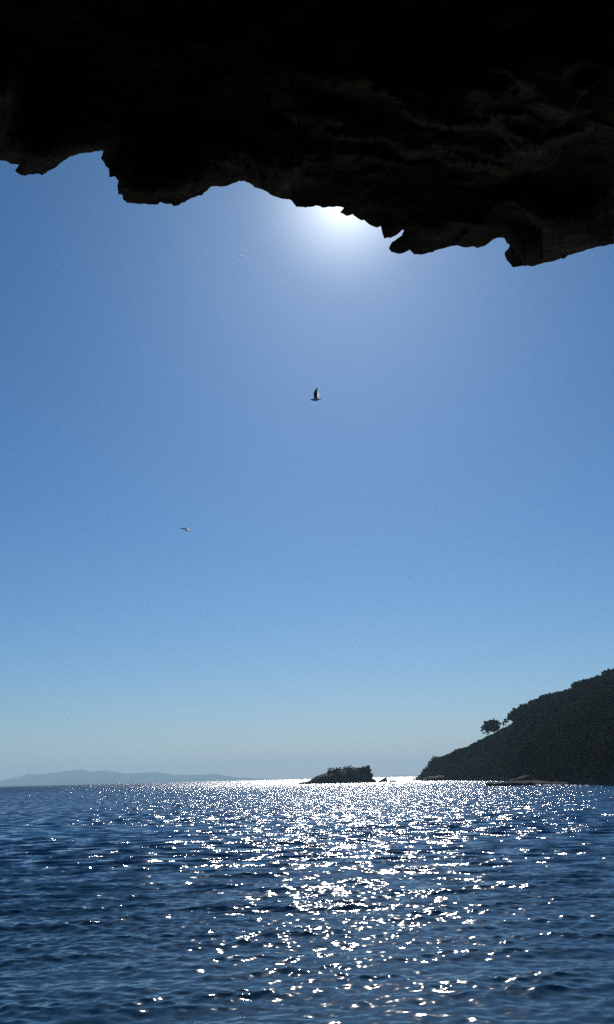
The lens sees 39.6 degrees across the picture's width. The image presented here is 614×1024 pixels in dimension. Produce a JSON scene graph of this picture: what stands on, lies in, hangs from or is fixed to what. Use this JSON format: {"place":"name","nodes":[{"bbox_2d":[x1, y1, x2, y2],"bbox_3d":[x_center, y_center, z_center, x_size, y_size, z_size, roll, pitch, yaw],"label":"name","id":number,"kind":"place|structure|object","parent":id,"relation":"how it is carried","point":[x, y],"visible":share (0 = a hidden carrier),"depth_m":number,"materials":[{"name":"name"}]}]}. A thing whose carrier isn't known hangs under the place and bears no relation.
{"place":"outdoors","nodes":[
{"label":"outdoors","id":0,"kind":"place"},
{"bbox_2d":[0,770,278,785],"bbox_3d":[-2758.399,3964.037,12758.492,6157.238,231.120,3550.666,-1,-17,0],"label":"hills","id":1,"kind":"structure","parent":0,"point":[69,777],"depth_m":11625.02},
{"bbox_2d":[0,776,613,1023],"bbox_3d":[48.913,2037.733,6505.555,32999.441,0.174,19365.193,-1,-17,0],"label":"water","id":2,"kind":"structure","parent":0,"point":[405,900],"depth_m":22.83,"materials":[{"name":"blue liquid"}]},
{"bbox_2d":[298,766,375,783],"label":"rocky islet","id":3,"kind":"object","parent":2,"relation":"in","point":[360,775],"visible":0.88,"depth_m":524.60,"materials":[{"name":"grey stone"}]},
{"bbox_2d":[327,765,371,772],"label":"scrub","id":4,"kind":"object","parent":3,"relation":"on","point":[349,768],"visible":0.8,"depth_m":530.08,"materials":[{"name":"green plant"}]},
{"bbox_2d":[421,775,449,780],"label":"shore rock","id":5,"kind":"object","parent":2,"relation":"in","point":[437,778],"visible":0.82,"depth_m":546.13,"materials":[{"name":"grey stone"}]},
{"bbox_2d":[508,775,536,781],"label":"shore rock","id":6,"kind":"object","parent":2,"relation":"in","point":[525,777],"visible":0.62,"depth_m":252.43,"materials":[{"name":"grey stone"}]},
{"bbox_2d":[486,780,569,785],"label":"shore rock","id":7,"kind":"object","parent":2,"relation":"in","point":[519,783],"visible":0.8,"depth_m":235.95,"materials":[{"name":"grey stone"}]},
{"bbox_2d":[535,784,588,785],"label":"surf","id":8,"kind":"structure","parent":2,"relation":"on","point":[558,785],"depth_m":216.57,"materials":[{"name":"liquid"}]},
{"bbox_2d":[0,0,613,266],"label":"cliff","id":9,"kind":"structure","parent":0,"point":[427,126],"depth_m":4.92,"materials":[{"name":"black stone"}]},
{"bbox_2d":[0,151,613,780],"label":"sky","id":10,"kind":"structure","parent":0,"point":[378,570],"materials":[{"name":"blue"}]},
{"bbox_2d":[311,388,320,400],"bbox_3d":[0.570,-7.228,52.584,0.604,0.778,0.498,9,-20,-30],"label":"gull","id":11,"kind":"object","parent":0,"point":[316,395],"visible":1,"depth_m":52.48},
{"bbox_2d":[413,708,613,784],"bbox_3d":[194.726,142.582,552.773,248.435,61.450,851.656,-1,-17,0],"label":"headland","id":12,"kind":"structure","parent":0,"point":[607,779],"depth_m":236.56,"materials":[{"name":"stone"}]},
{"bbox_2d":[480,720,490,735],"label":"pine tree","id":13,"kind":"object","parent":12,"relation":"on","point":[486,723],"visible":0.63,"depth_m":485.88,"materials":[{"name":"green plant"}]},
{"bbox_2d":[485,718,501,732],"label":"pine tree","id":14,"kind":"object","parent":12,"relation":"on","point":[492,727],"visible":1,"depth_m":479.02,"materials":[{"name":"green plant"}]},
{"bbox_2d":[507,708,519,721],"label":"pine tree","id":15,"kind":"object","parent":12,"relation":"on","point":[512,716],"visible":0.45,"depth_m":452.88,"materials":[{"name":"green plant"}]},
{"bbox_2d":[420,671,613,779],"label":"scrub","id":16,"kind":"object","parent":12,"relation":"on","point":[563,743],"visible":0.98,"depth_m":311.88,"materials":[{"name":"green plant"}]},
{"bbox_2d":[515,703,529,715],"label":"pine tree","id":17,"kind":"object","parent":12,"relation":"on","point":[522,708],"visible":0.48,"depth_m":444.53,"materials":[{"name":"green plant"}]},
{"bbox_2d":[527,699,535,707],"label":"pine tree","id":18,"kind":"object","parent":12,"relation":"on","point":[530,703],"visible":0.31,"depth_m":437.99,"materials":[{"name":"green plant"}]},
{"bbox_2d":[535,695,543,704],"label":"pine tree","id":19,"kind":"object","parent":12,"relation":"on","point":[539,699],"visible":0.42,"depth_m":431.35,"materials":[{"name":"green plant"}]},
{"bbox_2d":[542,691,559,701],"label":"pine tree","id":20,"kind":"object","parent":12,"relation":"on","point":[548,695],"visible":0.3,"depth_m":424.40,"materials":[{"name":"green plant"}]},
{"bbox_2d":[553,689,567,698],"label":"pine tree","id":21,"kind":"object","parent":12,"relation":"on","point":[558,693],"visible":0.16,"depth_m":417.49,"materials":[{"name":"green plant"}]},
{"bbox_2d":[568,681,576,690],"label":"pine tree","id":22,"kind":"object","parent":12,"relation":"on","point":[573,685],"visible":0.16,"depth_m":413.53,"materials":[{"name":"green plant"}]},
{"bbox_2d":[575,678,591,687],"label":"pine tree","id":23,"kind":"object","parent":12,"relation":"on","point":[581,682],"visible":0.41,"depth_m":407.21,"materials":[{"name":"green plant"}]},
{"bbox_2d":[586,675,599,683],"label":"pine tree","id":24,"kind":"object","parent":12,"relation":"on","point":[589,680],"visible":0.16,"depth_m":404.56,"materials":[{"name":"green plant"}]},
{"bbox_2d":[596,668,613,678],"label":"pine tree","id":25,"kind":"object","parent":12,"relation":"on","point":[605,672],"visible":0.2,"depth_m":400.05,"materials":[{"name":"green plant"}]}
]}

